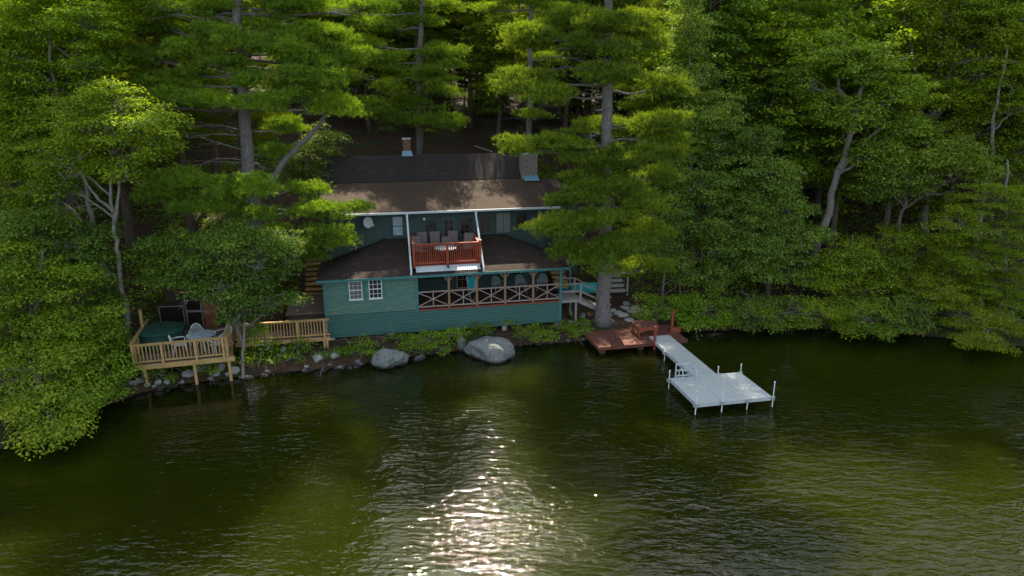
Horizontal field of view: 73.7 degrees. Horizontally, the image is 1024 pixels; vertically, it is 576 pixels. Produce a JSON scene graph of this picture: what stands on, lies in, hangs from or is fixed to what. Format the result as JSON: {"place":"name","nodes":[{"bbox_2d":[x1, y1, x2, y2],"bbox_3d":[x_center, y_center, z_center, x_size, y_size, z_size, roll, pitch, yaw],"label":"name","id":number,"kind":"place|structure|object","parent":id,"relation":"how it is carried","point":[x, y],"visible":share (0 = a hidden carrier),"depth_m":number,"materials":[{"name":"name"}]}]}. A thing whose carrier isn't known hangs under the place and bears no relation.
{"place":"outdoors","nodes":[
{"label":"outdoors","id":0,"kind":"place"},
{"bbox_2d":[0,327,1023,575],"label":"lake","id":1,"kind":"structure","parent":0,"point":[870,455],"depth_m":24.00,"materials":[{"name":"liquid"}]},
{"bbox_2d":[649,335,775,414],"bbox_3d":[8.481,4.532,32.283,3.740,3.372,7.900,-3,17,-11],"label":"sectional dock","id":2,"kind":"object","parent":1,"relation":"in","point":[702,384],"visible":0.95,"depth_m":30.00,"materials":[{"name":"white paint"}]},
{"bbox_2d":[0,0,1023,448],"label":"ground","id":3,"kind":"structure","parent":0,"point":[452,140],"depth_m":42.99,"materials":[{"name":"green plant"}]},
{"bbox_2d":[0,337,120,461],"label":"maple tree","id":4,"kind":"object","parent":3,"relation":"on","point":[28,383],"visible":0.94,"depth_m":26.69,"materials":[{"name":"green plant"}]},
{"bbox_2d":[0,102,120,306],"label":"maple tree","id":5,"kind":"object","parent":3,"relation":"on","point":[12,157],"visible":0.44,"depth_m":32.64,"materials":[{"name":"green plant"}]},
{"bbox_2d":[0,3,131,235],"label":"woodland pine","id":6,"kind":"object","parent":3,"relation":"on","point":[102,154],"visible":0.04,"depth_m":37.48,"materials":[{"name":"green plant"}]},
{"bbox_2d":[0,235,134,363],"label":"maple tree","id":7,"kind":"object","parent":3,"relation":"on","point":[38,288],"visible":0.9,"depth_m":29.07,"materials":[{"name":"green plant"}]},
{"bbox_2d":[0,202,137,370],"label":"maple tree","id":8,"kind":"object","parent":3,"relation":"on","point":[38,223],"visible":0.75,"depth_m":30.93,"materials":[{"name":"green plant"}]},
{"bbox_2d":[0,0,157,262],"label":"maple tree","id":9,"kind":"object","parent":3,"relation":"on","point":[63,24],"visible":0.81,"depth_m":32.29,"materials":[{"name":"green plant"}]},
{"bbox_2d":[43,349,144,427],"bbox_3d":[-17.957,3.740,27.997,4.930,2.416,4.883,0,16,0],"label":"maple shrub","id":10,"kind":"object","parent":3,"relation":"on","point":[114,373],"visible":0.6,"depth_m":28.37,"materials":[{"name":"green plant"}]},
{"bbox_2d":[13,75,195,354],"bbox_3d":[-17.789,-2.837,30.824,8.320,12.986,3.982,2,17,6],"label":"maple tree","id":11,"kind":"object","parent":3,"relation":"on","point":[84,119],"visible":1,"depth_m":29.62,"materials":[{"name":"green plant"}]},
{"bbox_2d":[41,1,185,249],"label":"woodland pine","id":12,"kind":"object","parent":3,"relation":"on","point":[129,226],"visible":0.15,"depth_m":37.74,"materials":[{"name":"green plant"}]},
{"bbox_2d":[132,345,178,384],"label":"weed clump","id":13,"kind":"object","parent":3,"relation":"on","point":[164,370],"visible":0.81,"depth_m":30.51,"materials":[{"name":"green plant"}]},
{"bbox_2d":[104,0,226,236],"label":"woodland pine","id":14,"kind":"object","parent":3,"relation":"on","point":[190,222],"visible":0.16,"depth_m":37.15,"materials":[{"name":"green plant"}]},
{"bbox_2d":[128,309,236,386],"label":"wooden deck","id":15,"kind":"structure","parent":3,"relation":"on","point":[198,355],"depth_m":30.73,"materials":[{"name":"yellow wood"}]},
{"bbox_2d":[135,321,185,352],"bbox_3d":[-16.530,2.262,32.164,2.120,0.950,2.120,-5,17,-15],"label":"covered tub","id":16,"kind":"object","parent":15,"relation":"on","point":[155,332],"visible":0.87,"depth_m":31.57,"materials":[{"name":"green fabric"}]},
{"bbox_2d":[186,330,215,351],"bbox_3d":[-14.413,2.502,31.749,1.320,0.754,1.313,0,16,0],"label":"round table","id":17,"kind":"object","parent":15,"relation":"on","point":[198,334],"visible":0.83,"depth_m":31.61,"materials":[{"name":"white plastic"}]},
{"bbox_2d":[158,281,226,327],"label":"garden shed","id":18,"kind":"structure","parent":3,"relation":"on","point":[189,313],"depth_m":34.53,"materials":[{"name":"brown wood"}]},
{"bbox_2d":[202,296,218,327],"bbox_3d":[-15.276,1.134,34.549,0.636,2.000,0.040,-2,17,-8],"label":"door","id":19,"kind":"structure","parent":18,"relation":"in","point":[208,318],"depth_m":34.61,"materials":[{"name":"red wood"}]},
{"bbox_2d":[174,363,223,384],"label":"weed clump","id":20,"kind":"object","parent":3,"relation":"on","point":[208,367],"visible":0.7,"depth_m":31.13,"materials":[{"name":"green plant"}]},
{"bbox_2d":[147,0,251,182],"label":"woodland pine","id":21,"kind":"object","parent":3,"relation":"on","point":[215,167],"visible":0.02,"depth_m":45.39,"materials":[{"name":"green plant"}]},
{"bbox_2d":[121,218,313,378],"bbox_3d":[-13.758,0.611,31.773,9.362,7.390,5.173,0,16,0],"label":"maple tree","id":22,"kind":"object","parent":3,"relation":"on","point":[220,277],"visible":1,"depth_m":31.19,"materials":[{"name":"green plant"}]},
{"bbox_2d":[173,0,292,201],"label":"woodland pine","id":23,"kind":"object","parent":3,"relation":"on","point":[258,116],"visible":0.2,"depth_m":38.45,"materials":[{"name":"green plant"}]},
{"bbox_2d":[230,315,272,359],"bbox_3d":[-12.010,2.603,31.887,1.944,2.448,2.146,10,19,30],"label":"weed clump","id":24,"kind":"object","parent":3,"relation":"on","point":[255,330],"visible":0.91,"depth_m":32.00,"materials":[{"name":"green plant"}]},
{"bbox_2d":[106,0,404,310],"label":"white pine","id":25,"kind":"object","parent":3,"relation":"on","point":[283,46],"visible":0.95,"depth_m":33.77,"materials":[{"name":"green plant"}]},
{"bbox_2d":[241,338,283,361],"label":"weed clump","id":26,"kind":"object","parent":3,"relation":"on","point":[262,344],"visible":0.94,"depth_m":33.04,"materials":[{"name":"green plant"}]},
{"bbox_2d":[233,318,330,348],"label":"wooden walkway","id":27,"kind":"structure","parent":3,"relation":"on","point":[320,333],"depth_m":33.65,"materials":[{"name":"yellow wood"}]},
{"bbox_2d":[247,0,342,125],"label":"woodland pine","id":28,"kind":"object","parent":3,"relation":"on","point":[305,117],"visible":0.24,"depth_m":54.33,"materials":[{"name":"green plant"}]},
{"bbox_2d":[278,335,318,360],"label":"weed clump","id":29,"kind":"object","parent":3,"relation":"on","point":[299,345],"visible":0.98,"depth_m":33.29,"materials":[{"name":"green plant"}]},
{"bbox_2d":[286,296,324,328],"bbox_3d":[-10.774,1.583,36.114,1.928,1.650,2.355,-3,17,-11],"label":"lean to","id":30,"kind":"object","parent":3,"relation":"on","point":[310,310],"visible":0.45,"depth_m":35.24,"materials":[{"name":"brown wood"}]},
{"bbox_2d":[261,121,352,237],"bbox_3d":[-12.063,-6.016,40.700,4.888,7.642,4.959,12,20,34],"label":"maple tree","id":31,"kind":"object","parent":3,"relation":"on","point":[304,164],"visible":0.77,"depth_m":39.83,"materials":[{"name":"green plant"}]},
{"bbox_2d":[303,258,324,295],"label":"timber steps","id":32,"kind":"structure","parent":3,"relation":"on","point":[311,279],"depth_m":38.56,"materials":[{"name":"brown wood"}]},
{"bbox_2d":[336,333,378,356],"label":"weed clump","id":33,"kind":"object","parent":3,"relation":"on","point":[355,345],"visible":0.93,"depth_m":33.92,"materials":[{"name":"green plant"}]},
{"bbox_2d":[328,11,397,117],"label":"woodland tree","id":34,"kind":"object","parent":3,"relation":"on","point":[360,87],"visible":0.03,"depth_m":57.34,"materials":[{"name":"green plant"}]},
{"bbox_2d":[324,0,404,132],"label":"woodland tree","id":35,"kind":"object","parent":3,"relation":"on","point":[358,83],"visible":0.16,"depth_m":54.81,"materials":[{"name":"green plant"}]},
{"bbox_2d":[371,348,408,368],"bbox_3d":[-5.926,3.497,33.267,1.866,1.369,1.617,-8,17,-9],"label":"boulder","id":36,"kind":"object","parent":3,"relation":"on","point":[384,358],"visible":0.83,"depth_m":32.65,"materials":[{"name":"stone"}]},
{"bbox_2d":[373,16,415,115],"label":"woodland tree","id":37,"kind":"object","parent":3,"relation":"on","point":[408,60],"visible":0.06,"depth_m":59.20,"materials":[{"name":"green plant"}]},
{"bbox_2d":[323,0,473,153],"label":"white pine","id":38,"kind":"object","parent":3,"relation":"on","point":[415,102],"visible":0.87,"depth_m":45.15,"materials":[{"name":"green plant"}]},
{"bbox_2d":[369,10,461,118],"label":"woodland pine","id":39,"kind":"object","parent":3,"relation":"on","point":[424,40],"visible":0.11,"depth_m":57.05,"materials":[{"name":"green plant"}]},
{"bbox_2d":[370,7,481,136],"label":"woodland pine","id":40,"kind":"object","parent":3,"relation":"on","point":[404,45],"visible":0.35,"depth_m":54.28,"materials":[{"name":"green plant"}]},
{"bbox_2d":[405,320,449,358],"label":"weed clump","id":41,"kind":"object","parent":3,"relation":"on","point":[426,341],"visible":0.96,"depth_m":34.26,"materials":[{"name":"green plant"}]},
{"bbox_2d":[393,10,462,116],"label":"woodland pine","id":42,"kind":"object","parent":3,"relation":"on","point":[443,36],"visible":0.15,"depth_m":56.65,"materials":[{"name":"green plant"}]},
{"bbox_2d":[410,9,477,107],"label":"woodland tree","id":43,"kind":"object","parent":3,"relation":"on","point":[443,96],"visible":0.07,"depth_m":61.76,"materials":[{"name":"green plant"}]},
{"bbox_2d":[315,138,578,339],"bbox_3d":[-3.673,-4.010,41.223,15.299,9.708,14.006,-3,17,-11],"label":"cabin","id":44,"kind":"object","parent":3,"relation":"on","point":[380,274],"visible":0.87,"depth_m":37.27,"materials":[{"name":"teal wood"}]},
{"bbox_2d":[348,281,363,300],"bbox_3d":[-7.884,0.138,34.426,0.740,1.020,0.090,-3,17,-11],"label":"window","id":45,"kind":"structure","parent":44,"relation":"in","point":[355,288],"depth_m":34.44,"materials":[{"name":"white paint"}]},
{"bbox_2d":[368,280,382,299],"bbox_3d":[-6.927,0.071,34.618,0.740,1.040,0.090,-3,17,-11],"label":"window","id":46,"kind":"structure","parent":44,"relation":"in","point":[375,287],"depth_m":34.64,"materials":[{"name":"white paint"}]},
{"bbox_2d":[391,216,403,235],"bbox_3d":[-6.244,-3.380,37.268,0.610,1.121,0.065,-3,17,-12],"label":"window","id":47,"kind":"structure","parent":44,"relation":"in","point":[397,221],"depth_m":37.27,"materials":[{"name":"white glass"}]},
{"bbox_2d":[442,217,454,235],"bbox_3d":[-3.509,-3.099,37.958,0.701,1.663,0.065,-3,17,-12],"label":"balcony door","id":48,"kind":"structure","parent":44,"relation":"in","point":[448,223],"depth_m":37.84,"materials":[{"name":"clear glass"}]},
{"bbox_2d":[459,217,473,235],"bbox_3d":[-2.519,-3.431,38.066,0.901,1.072,0.090,-3,17,-12],"label":"window","id":49,"kind":"structure","parent":44,"relation":"in","point":[466,224],"depth_m":38.05,"materials":[{"name":"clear glass"}]},
{"bbox_2d":[479,213,492,234],"bbox_3d":[-1.467,-3.583,38.254,0.826,1.163,0.090,-3,17,-11],"label":"window","id":50,"kind":"structure","parent":44,"relation":"in","point":[485,220],"depth_m":38.26,"materials":[{"name":"grey glass"}]},
{"bbox_2d":[495,212,511,233],"bbox_3d":[-0.482,-3.661,38.450,0.965,1.235,0.090,-3,17,-11],"label":"window","id":51,"kind":"structure","parent":44,"relation":"in","point":[503,219],"depth_m":38.47,"materials":[{"name":"grey glass"}]},
{"bbox_2d":[515,210,527,230],"bbox_3d":[0.539,-3.829,38.625,0.797,1.170,0.090,-3,17,-12],"label":"window","id":52,"kind":"structure","parent":44,"relation":"in","point":[521,216],"depth_m":38.61,"materials":[{"name":"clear glass"}]},
{"bbox_2d":[549,255,570,290],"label":"timber steps","id":53,"kind":"structure","parent":44,"relation":"attached to","point":[567,281],"depth_m":39.53,"materials":[{"name":"brown wood"}]},
{"bbox_2d":[425,324,470,347],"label":"weed clump","id":54,"kind":"object","parent":3,"relation":"on","point":[458,333],"visible":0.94,"depth_m":35.08,"materials":[{"name":"green plant"}]},
{"bbox_2d":[428,0,496,128],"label":"woodland pine","id":55,"kind":"object","parent":3,"relation":"on","point":[457,22],"visible":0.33,"depth_m":56.26,"materials":[{"name":"green plant"}]},
{"bbox_2d":[444,14,484,115],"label":"woodland tree","id":56,"kind":"object","parent":3,"relation":"on","point":[465,83],"visible":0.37,"depth_m":60.17,"materials":[{"name":"green plant"}]},
{"bbox_2d":[468,321,501,336],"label":"weed clump","id":57,"kind":"object","parent":3,"relation":"on","point":[482,329],"visible":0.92,"depth_m":36.05,"materials":[{"name":"green plant"}]},
{"bbox_2d":[463,336,515,363],"bbox_3d":[-1.005,3.202,34.280,1.986,1.521,2.237,-15,22,-41],"label":"boulder","id":58,"kind":"object","parent":3,"relation":"on","point":[493,350],"visible":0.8,"depth_m":33.65,"materials":[{"name":"stone"}]},
{"bbox_2d":[458,0,538,142],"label":"woodland tree","id":59,"kind":"object","parent":3,"relation":"on","point":[483,42],"visible":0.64,"depth_m":53.55,"materials":[{"name":"green plant"}]},
{"bbox_2d":[0,107,1023,425],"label":"undergrowth","id":60,"kind":"object","parent":3,"relation":"on","point":[548,173],"visible":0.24,"depth_m":41.75,"materials":[{"name":"green plant"}]},
{"bbox_2d":[466,0,572,136],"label":"white pine","id":61,"kind":"object","parent":3,"relation":"on","point":[528,111],"visible":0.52,"depth_m":46.92,"materials":[{"name":"green plant"}]},
{"bbox_2d":[511,324,541,343],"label":"weed clump","id":62,"kind":"object","parent":3,"relation":"on","point":[523,331],"visible":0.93,"depth_m":35.83,"materials":[{"name":"green plant"}]},
{"bbox_2d":[496,0,575,109],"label":"woodland tree","id":63,"kind":"object","parent":3,"relation":"on","point":[523,59],"visible":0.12,"depth_m":54.78,"materials":[{"name":"green plant"}]},
{"bbox_2d":[520,0,596,150],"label":"woodland tree","id":64,"kind":"object","parent":3,"relation":"on","point":[574,63],"visible":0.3,"depth_m":53.45,"materials":[{"name":"green plant"}]},
{"bbox_2d":[556,282,596,292],"bbox_3d":[4.145,-0.060,40.240,3.131,0.495,0.930,-1,17,-4],"label":"tarp","id":65,"kind":"object","parent":3,"relation":"on","point":[586,289],"visible":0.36,"depth_m":39.91,"materials":[{"name":"teal plastic"}]},
{"bbox_2d":[541,0,618,135],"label":"woodland tree","id":66,"kind":"object","parent":3,"relation":"on","point":[577,102],"visible":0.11,"depth_m":56.84,"materials":[{"name":"green plant"}]},
{"bbox_2d":[555,277,611,321],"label":"porch stairs","id":67,"kind":"structure","parent":3,"relation":"on","point":[568,297],"depth_m":37.52,"materials":[{"name":"grey wood"}]},
{"bbox_2d":[484,0,701,326],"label":"white pine","id":68,"kind":"object","parent":3,"relation":"on","point":[538,84],"visible":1,"depth_m":34.23,"materials":[{"name":"green plant"}]},
{"bbox_2d":[559,0,636,137],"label":"woodland pine","id":69,"kind":"object","parent":3,"relation":"on","point":[587,111],"visible":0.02,"depth_m":57.84,"materials":[{"name":"green plant"}]},
{"bbox_2d":[610,261,628,294],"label":"timber steps","id":70,"kind":"structure","parent":3,"relation":"on","point":[624,288],"depth_m":40.00,"materials":[{"name":"grey wood"}]},
{"bbox_2d":[583,310,687,353],"bbox_3d":[6.529,2.724,35.960,5.095,2.750,2.410,-4,17,-13],"label":"red dock","id":71,"kind":"object","parent":3,"relation":"on","point":[601,341],"visible":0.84,"depth_m":35.59,"materials":[{"name":"brown wood"}]},
{"bbox_2d":[630,319,658,335],"bbox_3d":[7.017,2.122,36.163,1.220,0.545,0.990,-4,17,-13],"label":"red bench","id":72,"kind":"object","parent":71,"relation":"on","point":[643,325],"visible":0.95,"depth_m":35.89,"materials":[{"name":"red wood"}]},
{"bbox_2d":[613,0,658,138],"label":"woodland tree","id":73,"kind":"object","parent":3,"relation":"on","point":[627,3],"visible":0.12,"depth_m":52.86,"materials":[{"name":"green plant"}]},
{"bbox_2d":[595,0,692,214],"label":"woodland pine","id":74,"kind":"object","parent":3,"relation":"on","point":[657,4],"visible":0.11,"depth_m":45.06,"materials":[{"name":"green plant"}]},
{"bbox_2d":[631,291,688,322],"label":"shore shrub","id":75,"kind":"object","parent":3,"relation":"on","point":[654,299],"visible":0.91,"depth_m":37.89,"materials":[{"name":"green plant"}]},
{"bbox_2d":[612,7,728,242],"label":"woodland tree","id":76,"kind":"object","parent":3,"relation":"on","point":[662,55],"visible":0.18,"depth_m":42.65,"materials":[{"name":"green plant"}]},
{"bbox_2d":[638,0,757,204],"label":"woodland tree","id":77,"kind":"object","parent":3,"relation":"on","point":[707,9],"visible":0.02,"depth_m":44.85,"materials":[{"name":"green plant"}]},
{"bbox_2d":[634,167,764,304],"bbox_3d":[10.696,-2.792,39.122,7.783,8.181,4.785,0,16,0],"label":"ash sapling","id":78,"kind":"object","parent":3,"relation":"on","point":[709,228],"visible":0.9,"depth_m":38.51,"materials":[{"name":"green plant"}]},
{"bbox_2d":[630,0,769,237],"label":"woodland tree","id":79,"kind":"object","parent":3,"relation":"on","point":[717,29],"visible":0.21,"depth_m":40.64,"materials":[{"name":"green plant"}]},
{"bbox_2d":[647,0,753,267],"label":"ash tree","id":80,"kind":"object","parent":3,"relation":"on","point":[715,119],"visible":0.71,"depth_m":38.72,"materials":[{"name":"green plant"}]},
{"bbox_2d":[668,286,744,331],"bbox_3d":[10.833,1.400,38.007,4.284,2.876,3.463,0,16,0],"label":"shore shrub","id":81,"kind":"object","parent":3,"relation":"on","point":[720,318],"visible":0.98,"depth_m":37.64,"materials":[{"name":"green plant"}]},
{"bbox_2d":[660,30,773,212],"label":"woodland tree","id":82,"kind":"object","parent":3,"relation":"on","point":[728,167],"visible":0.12,"depth_m":42.66,"materials":[{"name":"green plant"}]},
{"bbox_2d":[708,290,787,334],"bbox_3d":[13.090,0.958,37.874,4.303,2.464,4.056,0,16,0],"label":"shore shrub","id":83,"kind":"object","parent":3,"relation":"on","point":[752,316],"visible":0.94,"depth_m":37.33,"materials":[{"name":"green plant"}]},
{"bbox_2d":[677,0,836,245],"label":"woodland tree","id":84,"kind":"object","parent":3,"relation":"on","point":[798,35],"visible":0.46,"depth_m":40.54,"materials":[{"name":"green plant"}]},
{"bbox_2d":[694,0,832,235],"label":"woodland tree","id":85,"kind":"object","parent":3,"relation":"on","point":[746,18],"visible":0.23,"depth_m":41.74,"materials":[{"name":"green plant"}]},
{"bbox_2d":[702,124,840,296],"bbox_3d":[15.010,-4.272,39.813,7.707,10.427,5.005,0,16,0],"label":"ash tree","id":86,"kind":"object","parent":3,"relation":"on","point":[754,203],"visible":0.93,"depth_m":39.15,"materials":[{"name":"green plant"}]},
{"bbox_2d":[699,62,855,241],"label":"maple tree","id":87,"kind":"object","parent":3,"relation":"on","point":[753,107],"visible":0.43,"depth_m":41.78,"materials":[{"name":"green plant"}]},
{"bbox_2d":[712,0,853,229],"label":"tree","id":88,"kind":"object","parent":3,"relation":"on","point":[758,43],"visible":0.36,"depth_m":42.11,"materials":[{"name":"green plant"}]},
{"bbox_2d":[748,289,822,333],"bbox_3d":[15.189,1.007,37.963,3.970,2.102,4.115,6,17,18],"label":"shore shrub","id":89,"kind":"object","parent":3,"relation":"on","point":[789,316],"visible":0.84,"depth_m":37.60,"materials":[{"name":"green plant"}]},
{"bbox_2d":[765,0,839,234],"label":"woodland pine","id":90,"kind":"object","parent":3,"relation":"on","point":[806,112],"visible":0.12,"depth_m":42.75,"materials":[{"name":"green plant"}]},
{"bbox_2d":[785,294,866,331],"bbox_3d":[17.386,1.435,37.872,4.397,2.466,3.862,0,16,0],"label":"shore shrub","id":91,"kind":"object","parent":3,"relation":"on","point":[826,305],"visible":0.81,"depth_m":37.33,"materials":[{"name":"green plant"}]},
{"bbox_2d":[763,0,898,216],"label":"woodland tree","id":92,"kind":"object","parent":3,"relation":"on","point":[818,195],"visible":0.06,"depth_m":44.82,"materials":[{"name":"green plant"}]},
{"bbox_2d":[764,23,950,286],"bbox_3d":[19.651,-7.374,39.863,10.523,15.141,5.026,0,16,0],"label":"oak tree","id":93,"kind":"object","parent":3,"relation":"on","point":[839,59],"visible":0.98,"depth_m":38.47,"materials":[{"name":"green plant"}]},
{"bbox_2d":[778,0,941,255],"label":"woodland tree","id":94,"kind":"object","parent":3,"relation":"on","point":[847,16],"visible":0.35,"depth_m":40.52,"materials":[{"name":"green plant"}]},
{"bbox_2d":[830,294,910,341],"bbox_3d":[19.275,1.766,37.016,4.888,2.561,4.383,0,16,0],"label":"shore shrub","id":95,"kind":"object","parent":3,"relation":"on","point":[860,309],"visible":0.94,"depth_m":36.09,"materials":[{"name":"green plant"}]},
{"bbox_2d":[794,221,979,308],"bbox_3d":[21.223,-1.179,39.185,10.277,5.042,4.618,0,16,0],"label":"maple tree","id":96,"kind":"object","parent":3,"relation":"on","point":[893,271],"visible":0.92,"depth_m":38.71,"materials":[{"name":"green plant"}]},
{"bbox_2d":[850,20,946,204],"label":"woodland tree","id":97,"kind":"object","parent":3,"relation":"on","point":[886,106],"visible":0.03,"depth_m":46.22,"materials":[{"name":"green plant"}]},
{"bbox_2d":[815,15,986,251],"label":"woodland tree","id":98,"kind":"object","parent":3,"relation":"on","point":[922,70],"visible":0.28,"depth_m":40.30,"materials":[{"name":"green plant"}]},
{"bbox_2d":[875,290,940,336],"bbox_3d":[21.516,1.693,37.021,3.996,2.752,3.292,0,16,0],"label":"shore shrub","id":99,"kind":"object","parent":3,"relation":"on","point":[919,321],"visible":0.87,"depth_m":36.66,"materials":[{"name":"green plant"}]},
{"bbox_2d":[841,132,1012,296],"bbox_3d":[23.646,-3.943,39.150,9.318,9.731,4.200,-3,17,-8],"label":"oak tree","id":100,"kind":"object","parent":3,"relation":"on","point":[911,164],"visible":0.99,"depth_m":38.11,"materials":[{"name":"green plant"}]},
{"bbox_2d":[872,0,1023,235],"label":"maple tree","id":101,"kind":"object","parent":3,"relation":"on","point":[959,20],"visible":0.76,"depth_m":40.01,"materials":[{"name":"green plant"}]},
{"bbox_2d":[895,272,1023,356],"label":"shrub","id":102,"kind":"object","parent":3,"relation":"on","point":[957,304],"visible":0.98,"depth_m":35.95,"materials":[{"name":"green plant"}]},
{"bbox_2d":[907,0,1023,233],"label":"woodland tree","id":103,"kind":"object","parent":3,"relation":"on","point":[973,129],"visible":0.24,"depth_m":41.29,"materials":[{"name":"green plant"}]},
{"bbox_2d":[919,160,1023,307],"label":"hemlock tree","id":104,"kind":"object","parent":3,"relation":"on","point":[990,288],"visible":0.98,"depth_m":37.27,"materials":[{"name":"green plant"}]},
{"bbox_2d":[967,0,1023,221],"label":"woodland tree","id":105,"kind":"object","parent":3,"relation":"on","point":[989,129],"visible":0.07,"depth_m":43.27,"materials":[{"name":"green plant"}]},
{"bbox_2d":[968,48,1023,257],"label":"oak tree","id":106,"kind":"object","parent":3,"relation":"on","point":[1014,159],"visible":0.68,"depth_m":40.45,"materials":[{"name":"green plant"}]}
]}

